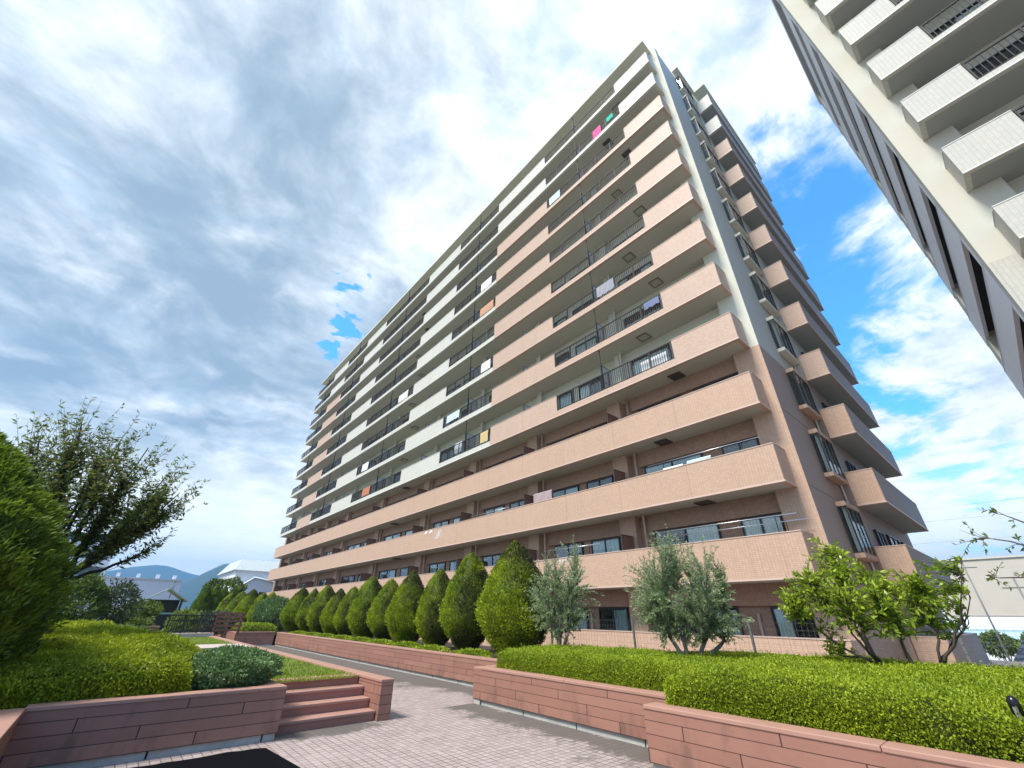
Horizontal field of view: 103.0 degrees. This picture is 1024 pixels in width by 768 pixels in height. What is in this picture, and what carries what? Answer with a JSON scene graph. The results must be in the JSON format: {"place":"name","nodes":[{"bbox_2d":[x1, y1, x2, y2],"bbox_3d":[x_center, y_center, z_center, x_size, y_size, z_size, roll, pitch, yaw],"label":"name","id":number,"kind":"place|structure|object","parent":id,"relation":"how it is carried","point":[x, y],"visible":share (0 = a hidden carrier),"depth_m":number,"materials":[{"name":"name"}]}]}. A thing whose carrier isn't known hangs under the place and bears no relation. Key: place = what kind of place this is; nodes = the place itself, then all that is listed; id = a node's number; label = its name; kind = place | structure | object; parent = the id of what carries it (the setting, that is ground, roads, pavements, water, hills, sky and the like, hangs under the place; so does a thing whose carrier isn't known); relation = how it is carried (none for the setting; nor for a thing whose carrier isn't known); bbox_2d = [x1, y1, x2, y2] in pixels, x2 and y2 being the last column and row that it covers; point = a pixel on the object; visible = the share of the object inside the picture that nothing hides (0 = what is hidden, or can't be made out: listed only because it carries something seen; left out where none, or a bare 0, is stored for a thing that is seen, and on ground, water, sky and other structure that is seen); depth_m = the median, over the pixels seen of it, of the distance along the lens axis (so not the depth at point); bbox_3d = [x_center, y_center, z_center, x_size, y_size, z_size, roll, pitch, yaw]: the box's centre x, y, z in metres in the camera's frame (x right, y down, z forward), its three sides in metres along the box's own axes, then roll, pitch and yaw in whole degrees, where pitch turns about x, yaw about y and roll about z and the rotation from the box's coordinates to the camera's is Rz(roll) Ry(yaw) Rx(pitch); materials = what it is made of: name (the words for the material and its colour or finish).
{"place":"outdoors","nodes":[
{"label":"outdoors","id":0,"kind":"place"},
{"bbox_2d":[62,531,110,614],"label":"apartment house","id":1,"kind":"structure","parent":0,"point":[106,563],"depth_m":63.23,"materials":[{"name":"white"}]},
{"bbox_2d":[104,565,198,583],"bbox_3d":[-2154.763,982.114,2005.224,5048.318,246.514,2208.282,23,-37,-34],"label":"mountain","id":2,"kind":"structure","parent":0,"point":[162,571],"depth_m":2235.84,"materials":[{"name":"blue"}]},
{"bbox_2d":[146,588,187,629],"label":"pavilion","id":3,"kind":"structure","parent":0,"point":[170,606],"depth_m":27.23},
{"bbox_2d":[2,630,346,755],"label":"lawn","id":4,"kind":"structure","parent":0,"point":[274,660],"depth_m":9.22,"materials":[{"name":"plant"}]},
{"bbox_2d":[0,432,86,665],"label":"conifer","id":5,"kind":"object","parent":4,"relation":"on","point":[36,564],"visible":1,"depth_m":5.33,"materials":[{"name":"green plant"}]},
{"bbox_2d":[45,569,114,620],"bbox_3d":[-18.472,9.465,17.379,2.439,2.954,2.520,23,-37,-34],"label":"round tree","id":6,"kind":"object","parent":4,"relation":"on","point":[94,586],"visible":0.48,"depth_m":17.33,"materials":[{"name":"green plant"}]},
{"bbox_2d":[0,619,200,709],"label":"azalea mound","id":7,"kind":"object","parent":4,"relation":"on","point":[81,661],"visible":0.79,"depth_m":5.48,"materials":[{"name":"green plant"}]},
{"bbox_2d":[11,396,209,579],"bbox_3d":[-8.069,2.614,7.469,3.793,4.988,2.243,23,-37,-34],"label":"cherry tree","id":8,"kind":"object","parent":4,"relation":"on","point":[123,531],"visible":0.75,"depth_m":7.75,"materials":[{"name":"green plant"}]},
{"bbox_2d":[89,578,145,623],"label":"grey tree","id":9,"kind":"object","parent":4,"relation":"on","point":[118,591],"visible":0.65,"depth_m":18.63,"materials":[{"name":"green plant"}]},
{"bbox_2d":[108,613,155,625],"bbox_3d":[-18.642,11.742,19.662,2.417,1.254,2.051,23,-37,-34],"label":"green shrub","id":10,"kind":"object","parent":4,"relation":"on","point":[139,620],"visible":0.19,"depth_m":19.90,"materials":[{"name":"green plant"}]},
{"bbox_2d":[110,597,164,625],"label":"leaning tree","id":11,"kind":"object","parent":4,"relation":"on","point":[151,609],"visible":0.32,"depth_m":22.13,"materials":[{"name":"green plant"}]},
{"bbox_2d":[162,607,201,632],"bbox_3d":[-17.789,13.046,22.058,1.792,1.763,2.104,23,-37,-34],"label":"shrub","id":12,"kind":"object","parent":4,"relation":"on","point":[190,611],"visible":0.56,"depth_m":21.85,"materials":[{"name":"green plant"}]},
{"bbox_2d":[164,615,216,636],"bbox_3d":[-15.584,11.726,19.768,2.050,0.930,0.650,23,-37,-34],"label":"railing fence","id":13,"kind":"object","parent":4,"relation":"on","point":[195,634],"visible":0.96,"depth_m":19.72,"materials":[{"name":"brown metal"}]},
{"bbox_2d":[179,643,283,690],"bbox_3d":[-4.421,4.497,6.360,1.576,0.795,1.293,23,-37,-34],"label":"dark shrub","id":14,"kind":"object","parent":4,"relation":"on","point":[244,665],"visible":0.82,"depth_m":6.19,"materials":[{"name":"green plant"}]},
{"bbox_2d":[175,564,228,614],"bbox_3d":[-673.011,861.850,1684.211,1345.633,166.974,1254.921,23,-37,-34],"label":"mountain","id":15,"kind":"structure","parent":0,"point":[189,590],"depth_m":1289.98,"materials":[{"name":"blue"}]},
{"bbox_2d":[132,748,299,767],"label":"asphalt path","id":16,"kind":"structure","parent":0,"point":[259,758],"depth_m":5.00,"materials":[{"name":"black asphalt"}]},
{"bbox_2d":[218,559,278,594],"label":"white house","id":17,"kind":"structure","parent":0,"point":[253,574],"depth_m":62.94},
{"bbox_2d":[183,636,358,682],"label":"lawn grass","id":18,"kind":"structure","parent":0,"point":[297,675],"depth_m":8.33,"materials":[{"name":"green plant"}]},
{"bbox_2d":[0,0,1023,574],"label":"sky","id":19,"kind":"structure","parent":0,"point":[207,206],"materials":[{"name":"white"}]},
{"bbox_2d":[93,644,1023,767],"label":"paved terrace","id":20,"kind":"structure","parent":0,"point":[432,723],"depth_m":5.92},
{"bbox_2d":[0,708,25,759],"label":"planter wall","id":21,"kind":"structure","parent":20,"relation":"on","point":[9,719],"depth_m":4.18,"materials":[{"name":"red stone"}]},
{"bbox_2d":[0,684,286,767],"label":"planter wall","id":22,"kind":"structure","parent":20,"relation":"on","point":[91,733],"depth_m":5.11,"materials":[{"name":"pink stone"}]},
{"bbox_2d":[200,576,247,593],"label":"broad tree","id":23,"kind":"object","parent":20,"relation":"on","point":[230,583],"visible":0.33,"depth_m":48.66,"materials":[{"name":"green plant"}]},
{"bbox_2d":[234,632,274,645],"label":"planter wall","id":24,"kind":"structure","parent":20,"relation":"on","point":[259,638],"depth_m":22.83,"materials":[{"name":"red stone"}]},
{"bbox_2d":[198,632,394,720],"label":"planter wall","id":25,"kind":"structure","parent":20,"relation":"on","point":[378,690],"depth_m":7.41,"materials":[{"name":"red stone"}]},
{"bbox_2d":[212,612,245,635],"bbox_3d":[-14.618,12.357,20.983,1.300,1.050,0.140,23,-37,-34],"label":"wooden fence","id":26,"kind":"object","parent":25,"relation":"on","point":[229,620],"visible":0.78,"depth_m":21.00,"materials":[{"name":"red wood"}]},
{"bbox_2d":[271,673,374,734],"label":"stone steps","id":27,"kind":"structure","parent":20,"relation":"on","point":[317,704],"depth_m":6.98,"materials":[{"name":"pink stone"}]},
{"bbox_2d":[201,625,497,657],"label":"planting soil","id":28,"kind":"structure","parent":20,"relation":"on","point":[449,645],"depth_m":15.55,"materials":[{"name":"brown soil"}]},
{"bbox_2d":[189,584,211,618],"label":"tall conifer","id":29,"kind":"object","parent":28,"relation":"on","point":[202,601],"visible":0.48,"depth_m":41.79,"materials":[{"name":"green plant"}]},
{"bbox_2d":[205,584,220,621],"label":"tall conifer","id":30,"kind":"object","parent":28,"relation":"on","point":[215,595],"visible":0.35,"depth_m":42.91,"materials":[{"name":"green plant"}]},
{"bbox_2d":[198,609,238,635],"bbox_3d":[-18.102,14.454,24.674,2.768,1.521,2.098,23,-37,-34],"label":"grey shrub","id":31,"kind":"object","parent":28,"relation":"on","point":[209,612],"visible":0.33,"depth_m":24.48,"materials":[{"name":"green plant"}]},
{"bbox_2d":[215,591,236,622],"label":"cypress","id":32,"kind":"object","parent":28,"relation":"on","point":[225,602],"visible":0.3,"depth_m":36.31,"materials":[{"name":"green plant"}]},
{"bbox_2d":[224,591,245,619],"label":"cypress","id":33,"kind":"object","parent":28,"relation":"on","point":[233,603],"visible":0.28,"depth_m":34.29,"materials":[{"name":"green plant"}]},
{"bbox_2d":[233,589,258,622],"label":"cypress","id":34,"kind":"object","parent":28,"relation":"on","point":[245,603],"visible":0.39,"depth_m":32.26,"materials":[{"name":"green plant"}]},
{"bbox_2d":[218,622,277,634],"bbox_3d":[-16.512,15.266,25.561,2.260,0.707,7.141,23,-37,-34],"label":"box hedge","id":35,"kind":"object","parent":28,"relation":"on","point":[257,627],"visible":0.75,"depth_m":23.50,"materials":[{"name":"green plant"}]},
{"bbox_2d":[245,592,266,621],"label":"cypress","id":36,"kind":"object","parent":28,"relation":"on","point":[262,596],"visible":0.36,"depth_m":30.63,"materials":[{"name":"green plant"}]},
{"bbox_2d":[251,595,289,630],"bbox_3d":[-15.739,15.259,27.073,2.984,2.306,2.947,23,-37,-34],"label":"round shrub","id":37,"kind":"object","parent":28,"relation":"on","point":[260,612],"visible":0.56,"depth_m":26.39,"materials":[{"name":"green plant"}]},
{"bbox_2d":[278,587,308,630],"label":"cypress","id":38,"kind":"object","parent":28,"relation":"on","point":[289,610],"visible":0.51,"depth_m":24.96,"materials":[{"name":"green plant"}]},
{"bbox_2d":[294,588,319,631],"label":"cypress","id":39,"kind":"object","parent":28,"relation":"on","point":[300,615],"visible":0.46,"depth_m":23.57,"materials":[{"name":"green plant"}]},
{"bbox_2d":[305,585,334,633],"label":"cypress","id":40,"kind":"object","parent":28,"relation":"on","point":[322,599],"visible":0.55,"depth_m":22.12,"materials":[{"name":"green plant"}]},
{"bbox_2d":[319,588,345,634],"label":"cypress","id":41,"kind":"object","parent":28,"relation":"on","point":[327,615],"visible":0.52,"depth_m":20.76,"materials":[{"name":"green plant"}]},
{"bbox_2d":[332,586,358,635],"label":"cypress","id":42,"kind":"object","parent":28,"relation":"on","point":[339,621],"visible":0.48,"depth_m":19.62,"materials":[{"name":"green plant"}]},
{"bbox_2d":[346,575,381,637],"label":"cypress","id":43,"kind":"object","parent":28,"relation":"on","point":[360,606],"visible":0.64,"depth_m":18.25,"materials":[{"name":"green plant"}]},
{"bbox_2d":[365,578,398,639],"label":"cypress","id":44,"kind":"object","parent":28,"relation":"on","point":[376,622],"visible":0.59,"depth_m":16.96,"materials":[{"name":"green plant"}]},
{"bbox_2d":[383,570,424,642],"bbox_3d":[-4.049,8.854,16.183,1.832,2.712,1.828,-14,-33,24],"label":"cypress","id":45,"kind":"object","parent":28,"relation":"on","point":[402,608],"visible":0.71,"depth_m":15.62,"materials":[{"name":"green plant"}]},
{"bbox_2d":[413,644,450,651],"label":"shrub","id":46,"kind":"object","parent":28,"relation":"on","point":[435,647],"visible":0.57,"depth_m":12.97,"materials":[{"name":"green plant"}]},
{"bbox_2d":[413,568,451,645],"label":"cypress","id":47,"kind":"object","parent":28,"relation":"on","point":[430,630],"visible":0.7,"depth_m":14.30,"materials":[{"name":"green plant"}]},
{"bbox_2d":[438,552,488,648],"bbox_3d":[-1.427,7.229,13.603,2.015,3.040,1.919,23,-37,-34],"label":"cypress","id":48,"kind":"object","parent":28,"relation":"on","point":[457,617],"visible":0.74,"depth_m":13.05,"materials":[{"name":"green plant"}]},
{"bbox_2d":[450,648,493,657],"bbox_3d":[-1.153,7.806,11.713,1.027,0.396,1.754,23,-37,-34],"label":"shrub","id":49,"kind":"object","parent":28,"relation":"on","point":[477,652],"visible":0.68,"depth_m":11.60,"materials":[{"name":"green plant"}]},
{"bbox_2d":[474,540,553,653],"bbox_3d":[0.135,6.277,12.061,2.368,3.203,2.362,-18,-34,29],"label":"cypress","id":50,"kind":"object","parent":28,"relation":"on","point":[504,620],"visible":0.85,"depth_m":11.35,"materials":[{"name":"green plant"}]},
{"bbox_2d":[521,536,604,644],"bbox_3d":[1.147,5.395,10.189,1.729,3.023,2.068,23,-37,-34],"label":"olive tree","id":51,"kind":"object","parent":28,"relation":"on","point":[573,591],"visible":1,"depth_m":10.02,"materials":[{"name":"green plant"}]},
{"bbox_2d":[496,642,796,691],"bbox_3d":[2.664,5.610,8.198,4.032,0.646,4.913,23,-37,-34],"label":"boxwood hedge","id":52,"kind":"object","parent":28,"relation":"on","point":[645,668],"visible":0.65,"depth_m":7.32,"materials":[{"name":"green plant"}]},
{"bbox_2d":[622,527,754,655],"bbox_3d":[3.388,4.369,8.311,1.906,3.010,2.743,23,-37,-34],"label":"olive tree","id":53,"kind":"object","parent":28,"relation":"on","point":[707,620],"visible":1,"depth_m":8.04,"materials":[{"name":"green plant"}]},
{"bbox_2d":[490,618,1023,665],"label":"fence","id":54,"kind":"object","parent":28,"relation":"on","point":[961,642],"visible":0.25,"depth_m":8.37,"materials":[{"name":"grey metal"}]},
{"bbox_2d":[662,652,1023,762],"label":"boxwood hedge","id":55,"kind":"object","parent":28,"relation":"on","point":[961,707],"visible":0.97,"depth_m":4.23,"materials":[{"name":"green plant"}]},
{"bbox_2d":[771,536,970,664],"bbox_3d":[5.584,3.623,6.389,1.418,2.449,2.399,51,-56,-54],"label":"leafy tree","id":56,"kind":"object","parent":28,"relation":"on","point":[916,597],"visible":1,"depth_m":6.21,"materials":[{"name":"green plant"}]},
{"bbox_2d":[952,507,1023,590],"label":"slender tree","id":57,"kind":"object","parent":28,"relation":"on","point":[992,576],"visible":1,"depth_m":5.64,"materials":[{"name":"green plant"}]},
{"bbox_2d":[1006,695,1023,725],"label":"garden light","id":58,"kind":"object","parent":28,"relation":"on","point":[1012,702],"visible":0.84,"depth_m":3.40,"materials":[{"name":"black metal"}]},
{"bbox_2d":[275,632,499,686],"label":"planter wall","id":59,"kind":"structure","parent":20,"relation":"on","point":[451,667],"depth_m":13.40,"materials":[{"name":"red stone"}]},
{"bbox_2d":[473,665,496,704],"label":"planter wall","id":60,"kind":"structure","parent":20,"relation":"on","point":[476,684],"depth_m":8.60,"materials":[{"name":"red stone"}]},
{"bbox_2d":[480,666,665,747],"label":"planter wall","id":61,"kind":"structure","parent":20,"relation":"on","point":[613,711],"depth_m":6.79,"materials":[{"name":"pink stone"}]},
{"bbox_2d":[643,702,1023,767],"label":"planter wall","id":62,"kind":"structure","parent":20,"relation":"on","point":[681,737],"depth_m":4.16,"materials":[{"name":"pink stone"}]},
{"bbox_2d":[266,40,989,665],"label":"apartment building","id":63,"kind":"structure","parent":0,"point":[664,194],"depth_m":23.41,"materials":[{"name":"brown tile"}]},
{"bbox_2d":[482,554,501,566],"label":"window","id":64,"kind":"structure","parent":63,"relation":"in","point":[490,560],"depth_m":25.38,"materials":[{"name":"clear glass"}]},
{"bbox_2d":[534,490,552,502],"bbox_3d":[1.697,6.253,22.216,0.158,0.745,1.400,23,-37,-34],"label":"mat","id":65,"kind":"object","parent":63,"relation":"hanging from","point":[542,496],"visible":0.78,"depth_m":22.19,"materials":[{"name":"fabric"}]},
{"bbox_2d":[552,485,578,497],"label":"window","id":66,"kind":"structure","parent":63,"relation":"in","point":[572,489],"depth_m":22.46,"materials":[{"name":"teal"}]},
{"bbox_2d":[554,542,583,557],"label":"window","id":67,"kind":"structure","parent":63,"relation":"in","point":[562,553],"depth_m":21.05,"materials":[{"name":"blue glass"}]},
{"bbox_2d":[579,376,602,399],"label":"window","id":68,"kind":"structure","parent":63,"relation":"in","point":[594,380],"depth_m":23.68,"materials":[{"name":"white"}]},
{"bbox_2d":[586,476,613,488],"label":"window","id":69,"kind":"structure","parent":63,"relation":"in","point":[607,480],"depth_m":20.93,"materials":[{"name":"blue glass"}]},
{"bbox_2d":[596,278,613,297],"bbox_3d":[5.400,-5.537,23.518,0.158,0.844,1.203,23,-37,-34],"label":"blanket","id":70,"kind":"object","parent":63,"relation":"hanging from","point":[606,287],"visible":1,"depth_m":23.45,"materials":[{"name":"fabric"}]},
{"bbox_2d":[591,537,621,553],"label":"window","id":71,"kind":"structure","parent":63,"relation":"in","point":[609,544],"depth_m":19.41,"materials":[{"name":"teal"}]},
{"bbox_2d":[598,608,630,630],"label":"window","id":72,"kind":"structure","parent":63,"relation":"in","point":[611,615],"depth_m":17.90,"materials":[{"name":"teal"}]},
{"bbox_2d":[624,301,661,327],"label":"window","id":73,"kind":"structure","parent":63,"relation":"in","point":[635,314],"depth_m":22.62,"materials":[{"name":"glass"}]},
{"bbox_2d":[630,344,671,375],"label":"window","id":74,"kind":"structure","parent":63,"relation":"in","point":[668,348],"depth_m":21.33,"materials":[{"name":"white"}]},
{"bbox_2d":[641,351,668,370],"bbox_3d":[6.842,-0.972,19.529,0.158,0.795,1.402,23,-37,-34],"label":"shirt","id":75,"kind":"object","parent":63,"relation":"hanging from","point":[651,359],"visible":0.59,"depth_m":19.47,"materials":[{"name":"fabric"}]},
{"bbox_2d":[644,453,702,473],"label":"window","id":76,"kind":"structure","parent":63,"relation":"in","point":[658,467],"depth_m":18.28,"materials":[{"name":"teal glass"}]},
{"bbox_2d":[675,74,695,105],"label":"bay window","id":77,"kind":"structure","parent":63,"relation":"in","point":[682,86],"depth_m":30.79,"materials":[{"name":"white paint"}]},
{"bbox_2d":[654,523,721,546],"bbox_3d":[7.133,6.769,16.412,0.096,1.900,2.800,23,-37,-34],"label":"window","id":78,"kind":"structure","parent":63,"relation":"in","point":[713,535],"depth_m":16.52,"materials":[{"name":"white"}]},
{"bbox_2d":[682,94,703,126],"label":"bay window","id":79,"kind":"structure","parent":63,"relation":"in","point":[691,109],"depth_m":29.38,"materials":[{"name":"white paint"}]},
{"bbox_2d":[691,116,713,150],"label":"bay window","id":80,"kind":"structure","parent":63,"relation":"in","point":[701,133],"depth_m":27.86,"materials":[{"name":"white paint"}]},
{"bbox_2d":[679,607,743,634],"bbox_3d":[7.236,9.217,14.848,0.096,1.900,2.400,23,-37,-34],"label":"window","id":81,"kind":"structure","parent":63,"relation":"in","point":[736,608],"depth_m":14.56,"materials":[{"name":"black"}]},
{"bbox_2d":[700,141,723,176],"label":"bay window","id":82,"kind":"structure","parent":63,"relation":"in","point":[710,157],"depth_m":26.49,"materials":[{"name":"white paint"}]},
{"bbox_2d":[649,512,795,544],"bbox_3d":[7.529,5.881,14.803,0.134,1.563,5.500,23,-37,-34],"label":"clothes pole","id":83,"kind":"object","parent":63,"relation":"attached to","point":[728,522],"visible":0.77,"depth_m":14.71,"materials":[{"name":"metal"}]},
{"bbox_2d":[710,167,735,206],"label":"bay window","id":84,"kind":"structure","parent":63,"relation":"in","point":[720,183],"depth_m":25.07,"materials":[{"name":"white paint"}]},
{"bbox_2d":[654,518,807,543],"bbox_3d":[7.821,6.013,14.867,0.134,1.403,5.700,23,-37,-34],"label":"clothes pole","id":85,"kind":"object","parent":63,"relation":"attached to","point":[738,527],"visible":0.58,"depth_m":14.67,"materials":[{"name":"metal"}]},
{"bbox_2d":[721,198,748,238],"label":"bay window","id":86,"kind":"structure","parent":63,"relation":"in","point":[732,214],"depth_m":23.55,"materials":[{"name":"white paint"}]},
{"bbox_2d":[721,437,759,454],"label":"window","id":87,"kind":"structure","parent":63,"relation":"in","point":[754,442],"depth_m":16.26,"materials":[{"name":"clear glass"}]},
{"bbox_2d":[734,232,763,275],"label":"bay window","id":88,"kind":"structure","parent":63,"relation":"in","point":[746,249],"depth_m":22.13,"materials":[{"name":"white paint"}]},
{"bbox_2d":[740,513,785,535],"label":"window","id":89,"kind":"structure","parent":63,"relation":"in","point":[767,528],"depth_m":14.77,"materials":[{"name":"white"}]},
{"bbox_2d":[749,271,780,317],"bbox_3d":[12.973,-4.581,20.928,1.830,1.950,0.300,23,-37,-34],"label":"bay window","id":90,"kind":"structure","parent":63,"relation":"in","point":[760,286],"depth_m":20.78,"materials":[{"name":"white paint"}]},
{"bbox_2d":[766,316,799,365],"bbox_3d":[12.945,-2.059,19.497,1.830,1.950,0.300,23,-37,-34],"label":"bay window","id":91,"kind":"structure","parent":63,"relation":"in","point":[777,330],"depth_m":19.28,"materials":[{"name":"white paint"}]},
{"bbox_2d":[770,607,818,637],"bbox_3d":[9.115,8.159,12.947,0.096,1.900,1.150,23,-37,-34],"label":"window","id":92,"kind":"structure","parent":63,"relation":"in","point":[778,619],"depth_m":13.22,"materials":[{"name":"black"}]},
{"bbox_2d":[785,367,821,420],"bbox_3d":[12.918,0.463,18.065,1.830,1.950,0.300,23,-37,-34],"label":"bay window","id":93,"kind":"structure","parent":63,"relation":"in","point":[797,382],"depth_m":17.94,"materials":[{"name":"beige glass"}]},
{"bbox_2d":[808,428,847,485],"bbox_3d":[12.890,2.985,16.633,1.830,1.950,0.300,23,-37,-34],"label":"bay window","id":94,"kind":"structure","parent":63,"relation":"in","point":[819,440],"depth_m":16.43,"materials":[{"name":"beige glass"}]},
{"bbox_2d":[835,500,878,561],"bbox_3d":[12.862,5.506,15.201,1.830,1.950,0.300,23,-37,-34],"label":"bay window","id":95,"kind":"structure","parent":63,"relation":"in","point":[846,510],"depth_m":15.00,"materials":[{"name":"beige glass"}]},
{"bbox_2d":[771,0,1023,398],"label":"apartment building","id":96,"kind":"structure","parent":0,"point":[921,102],"depth_m":14.79,"materials":[{"name":"beige paint"}]},
{"bbox_2d":[929,0,986,39],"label":"window","id":97,"kind":"structure","parent":96,"relation":"in","point":[976,4],"depth_m":15.52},
{"bbox_2d":[970,36,1023,78],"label":"window","id":98,"kind":"structure","parent":96,"relation":"in","point":[1015,51],"depth_m":14.10,"materials":[{"name":"glass"}]},
{"bbox_2d":[936,555,1023,616],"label":"warehouse","id":99,"kind":"structure","parent":0,"point":[997,600],"depth_m":80.10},
{"label":"ground","id":100,"kind":"structure","parent":0,"visible":0},
{"bbox_2d":[84,572,183,624],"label":"white hall","id":101,"kind":"structure","parent":100,"relation":"on","point":[149,587],"depth_m":49.20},
{"bbox_2d":[945,617,1023,631],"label":"shop","id":102,"kind":"structure","parent":100,"relation":"on","point":[1007,624],"depth_m":54.24,"materials":[{"name":"white"}]},
{"bbox_2d":[960,564,1010,660],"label":"utility pole","id":103,"kind":"object","parent":100,"relation":"on","point":[1003,647],"visible":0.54,"depth_m":43.15,"materials":[{"name":"grey concrete"}]},
{"bbox_2d":[951,631,1022,660],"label":"hall","id":104,"kind":"structure","parent":100,"relation":"on","point":[1012,634],"depth_m":51.26,"materials":[{"name":"white"}]},
{"bbox_2d":[978,629,1021,660],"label":"street tree","id":105,"kind":"object","parent":100,"relation":"on","point":[992,638],"visible":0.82,"depth_m":46.12,"materials":[{"name":"green plant"}]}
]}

